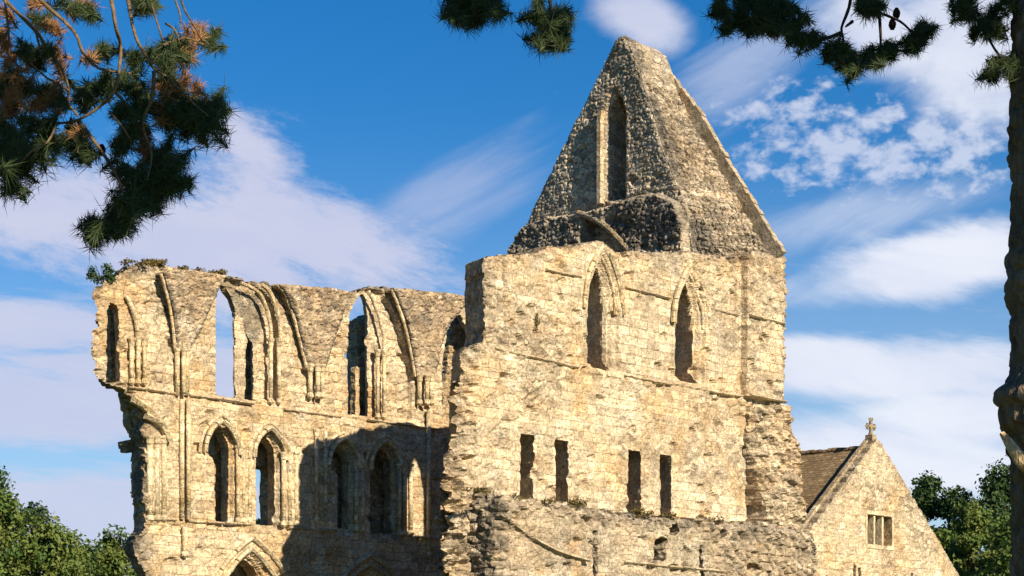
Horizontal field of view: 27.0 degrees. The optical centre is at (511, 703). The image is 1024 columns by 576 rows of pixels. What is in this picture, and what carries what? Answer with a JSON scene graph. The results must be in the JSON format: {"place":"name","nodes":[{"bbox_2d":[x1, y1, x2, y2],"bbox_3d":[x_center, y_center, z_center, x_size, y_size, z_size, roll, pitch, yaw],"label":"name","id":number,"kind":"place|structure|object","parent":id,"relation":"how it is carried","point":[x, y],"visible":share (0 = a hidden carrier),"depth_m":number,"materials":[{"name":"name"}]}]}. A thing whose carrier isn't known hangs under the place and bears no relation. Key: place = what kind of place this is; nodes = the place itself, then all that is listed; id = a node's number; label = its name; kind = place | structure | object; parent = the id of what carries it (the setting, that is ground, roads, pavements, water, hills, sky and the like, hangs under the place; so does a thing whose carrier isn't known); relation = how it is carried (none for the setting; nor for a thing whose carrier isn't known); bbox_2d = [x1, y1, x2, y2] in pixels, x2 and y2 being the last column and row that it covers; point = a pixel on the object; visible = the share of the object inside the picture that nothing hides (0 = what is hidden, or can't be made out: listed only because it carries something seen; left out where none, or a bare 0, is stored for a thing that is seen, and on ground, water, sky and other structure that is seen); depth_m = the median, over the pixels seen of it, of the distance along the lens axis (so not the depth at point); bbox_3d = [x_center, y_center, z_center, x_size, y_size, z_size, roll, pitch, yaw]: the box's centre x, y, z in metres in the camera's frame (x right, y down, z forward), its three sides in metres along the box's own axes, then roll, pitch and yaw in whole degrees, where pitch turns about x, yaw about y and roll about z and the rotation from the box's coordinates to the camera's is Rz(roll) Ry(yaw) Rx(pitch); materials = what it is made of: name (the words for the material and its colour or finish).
{"place":"outdoors","nodes":[
{"label":"outdoors","id":0,"kind":"place"},
{"bbox_2d":[451,486,493,496],"bbox_3d":[-1.172,-6.406,64.314,1.309,0.310,0.587,0,0,-23],"label":"wall herb","id":1,"kind":"object","parent":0,"point":[475,490],"depth_m":64.28,"materials":[{"name":"green plant"}]},
{"bbox_2d":[0,0,1012,575],"label":"sky","id":2,"kind":"structure","parent":0,"point":[376,145],"materials":[{"name":"blue"}]},
{"label":"ground","id":3,"kind":"structure","parent":0,"visible":0},
{"bbox_2d":[0,465,19,554],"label":"broadleaf tree","id":4,"kind":"object","parent":3,"relation":"on","point":[2,483],"visible":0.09,"depth_m":127.85,"materials":[{"name":"green plant"}]},
{"bbox_2d":[0,488,35,575],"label":"broadleaf tree","id":5,"kind":"object","parent":3,"relation":"on","point":[16,519],"visible":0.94,"depth_m":103.52,"materials":[{"name":"green plant"}]},
{"bbox_2d":[17,500,66,575],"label":"broadleaf tree","id":6,"kind":"object","parent":3,"relation":"on","point":[32,509],"visible":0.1,"depth_m":119.82,"materials":[{"name":"green plant"}]},
{"bbox_2d":[2,511,88,575],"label":"broadleaf tree","id":7,"kind":"object","parent":3,"relation":"on","point":[47,537],"visible":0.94,"depth_m":103.42,"materials":[{"name":"green plant"}]},
{"bbox_2d":[52,529,103,575],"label":"broadleaf tree","id":8,"kind":"object","parent":3,"relation":"on","point":[80,557],"visible":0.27,"depth_m":109.59,"materials":[{"name":"green plant"}]},
{"bbox_2d":[82,539,106,575],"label":"broadleaf tree","id":9,"kind":"object","parent":3,"relation":"on","point":[91,563],"visible":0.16,"depth_m":117.67,"materials":[{"name":"green plant"}]},
{"bbox_2d":[93,523,135,575],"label":"broadleaf tree","id":10,"kind":"object","parent":3,"relation":"on","point":[115,559],"visible":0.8,"depth_m":111.52,"materials":[{"name":"green plant"}]},
{"bbox_2d":[0,0,243,259],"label":"pine tree","id":11,"kind":"object","parent":3,"relation":"on","point":[176,107],"visible":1,"depth_m":8.85,"materials":[{"name":"green plant"}]},
{"bbox_2d":[91,261,465,575],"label":"arcaded wall","id":12,"kind":"structure","parent":3,"relation":"on","point":[355,491],"depth_m":73.25,"materials":[{"name":"stone"}]},
{"bbox_2d":[85,263,117,284],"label":"shrub","id":13,"kind":"object","parent":12,"relation":"attached to","point":[94,276],"visible":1,"depth_m":67.95,"materials":[{"name":"green plant"}]},
{"bbox_2d":[120,257,154,268],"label":"wall herb","id":14,"kind":"object","parent":12,"relation":"attached to","point":[147,262],"depth_m":68.67,"materials":[{"name":"green plant"}]},
{"bbox_2d":[149,258,167,270],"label":"wall herb","id":15,"kind":"object","parent":12,"relation":"on","point":[160,262],"depth_m":69.26,"materials":[{"name":"green plant"}]},
{"bbox_2d":[173,265,204,270],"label":"wall herb","id":16,"kind":"object","parent":12,"relation":"on","point":[184,268],"depth_m":70.00,"materials":[{"name":"green plant"}]},
{"bbox_2d":[196,268,227,274],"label":"wall herb","id":17,"kind":"object","parent":12,"relation":"on","point":[221,272],"depth_m":70.83,"materials":[{"name":"green plant"}]},
{"bbox_2d":[439,241,812,575],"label":"transept wall","id":18,"kind":"structure","parent":3,"relation":"on","point":[623,382],"depth_m":71.28,"materials":[{"name":"stone"}]},
{"bbox_2d":[533,313,541,327],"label":"wall herb","id":19,"kind":"object","parent":18,"relation":"attached to","point":[536,319],"depth_m":67.81,"materials":[{"name":"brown plant"}]},
{"bbox_2d":[507,35,785,257],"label":"gable","id":20,"kind":"structure","parent":18,"relation":"on","point":[643,163],"depth_m":79.69,"materials":[{"name":"stone"}]},
{"bbox_2d":[434,485,817,575],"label":"wall","id":21,"kind":"structure","parent":3,"relation":"on","point":[508,536],"depth_m":68.97,"materials":[{"name":"stone"}]},
{"bbox_2d":[500,493,522,500],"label":"wall herb","id":22,"kind":"object","parent":21,"relation":"on","point":[519,495],"depth_m":65.61,"materials":[{"name":"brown plant"}]},
{"bbox_2d":[522,496,556,503],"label":"wall herb","id":23,"kind":"object","parent":21,"relation":"on","point":[551,500],"depth_m":66.49,"materials":[{"name":"green plant"}]},
{"bbox_2d":[566,498,587,507],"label":"wall herb","id":24,"kind":"object","parent":21,"relation":"on","point":[576,504],"depth_m":67.52,"materials":[{"name":"green plant"}]},
{"bbox_2d":[629,508,657,518],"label":"wall herb","id":25,"kind":"object","parent":21,"relation":"on","point":[639,513],"depth_m":70.12,"materials":[{"name":"green plant"}]},
{"bbox_2d":[658,513,676,519],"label":"wall herb","id":26,"kind":"object","parent":21,"relation":"on","point":[671,515],"depth_m":71.33,"materials":[{"name":"green plant"}]},
{"bbox_2d":[696,515,727,524],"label":"wall herb","id":27,"kind":"object","parent":21,"relation":"on","point":[719,521],"depth_m":73.36,"materials":[{"name":"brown plant"}]},
{"bbox_2d":[430,0,1023,575],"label":"pine tree","id":28,"kind":"object","parent":3,"relation":"on","point":[786,20],"visible":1,"depth_m":9.91,"materials":[{"name":"green plant"}]},
{"bbox_2d":[800,418,958,575],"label":"stone house","id":29,"kind":"structure","parent":3,"relation":"on","point":[864,517],"depth_m":84.12,"materials":[{"name":"stone"}]},
{"bbox_2d":[865,510,893,549],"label":"window","id":30,"kind":"structure","parent":29,"relation":"in","point":[873,525],"depth_m":84.42,"materials":[{"name":"stone"}]},
{"bbox_2d":[910,470,946,531],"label":"broadleaf tree","id":31,"kind":"object","parent":3,"relation":"on","point":[924,494],"visible":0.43,"depth_m":124.50,"materials":[{"name":"green plant"}]},
{"bbox_2d":[931,528,957,548],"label":"broadleaf tree","id":32,"kind":"object","parent":3,"relation":"on","point":[943,540],"visible":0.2,"depth_m":115.50,"materials":[{"name":"green plant"}]},
{"bbox_2d":[935,485,977,567],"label":"broadleaf tree","id":33,"kind":"object","parent":3,"relation":"on","point":[950,497],"visible":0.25,"depth_m":123.63,"materials":[{"name":"green plant"}]},
{"bbox_2d":[943,495,996,575],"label":"broadleaf tree","id":34,"kind":"object","parent":3,"relation":"on","point":[969,541],"visible":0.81,"depth_m":111.43,"materials":[{"name":"green plant"}]},
{"bbox_2d":[969,455,1010,575],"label":"broadleaf tree","id":35,"kind":"object","parent":3,"relation":"on","point":[994,489],"visible":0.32,"depth_m":121.32,"materials":[{"name":"green plant"}]},
{"bbox_2d":[970,513,1011,575],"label":"broadleaf tree","id":36,"kind":"object","parent":3,"relation":"on","point":[1000,541],"visible":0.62,"depth_m":107.43,"materials":[{"name":"green plant"}]}
]}

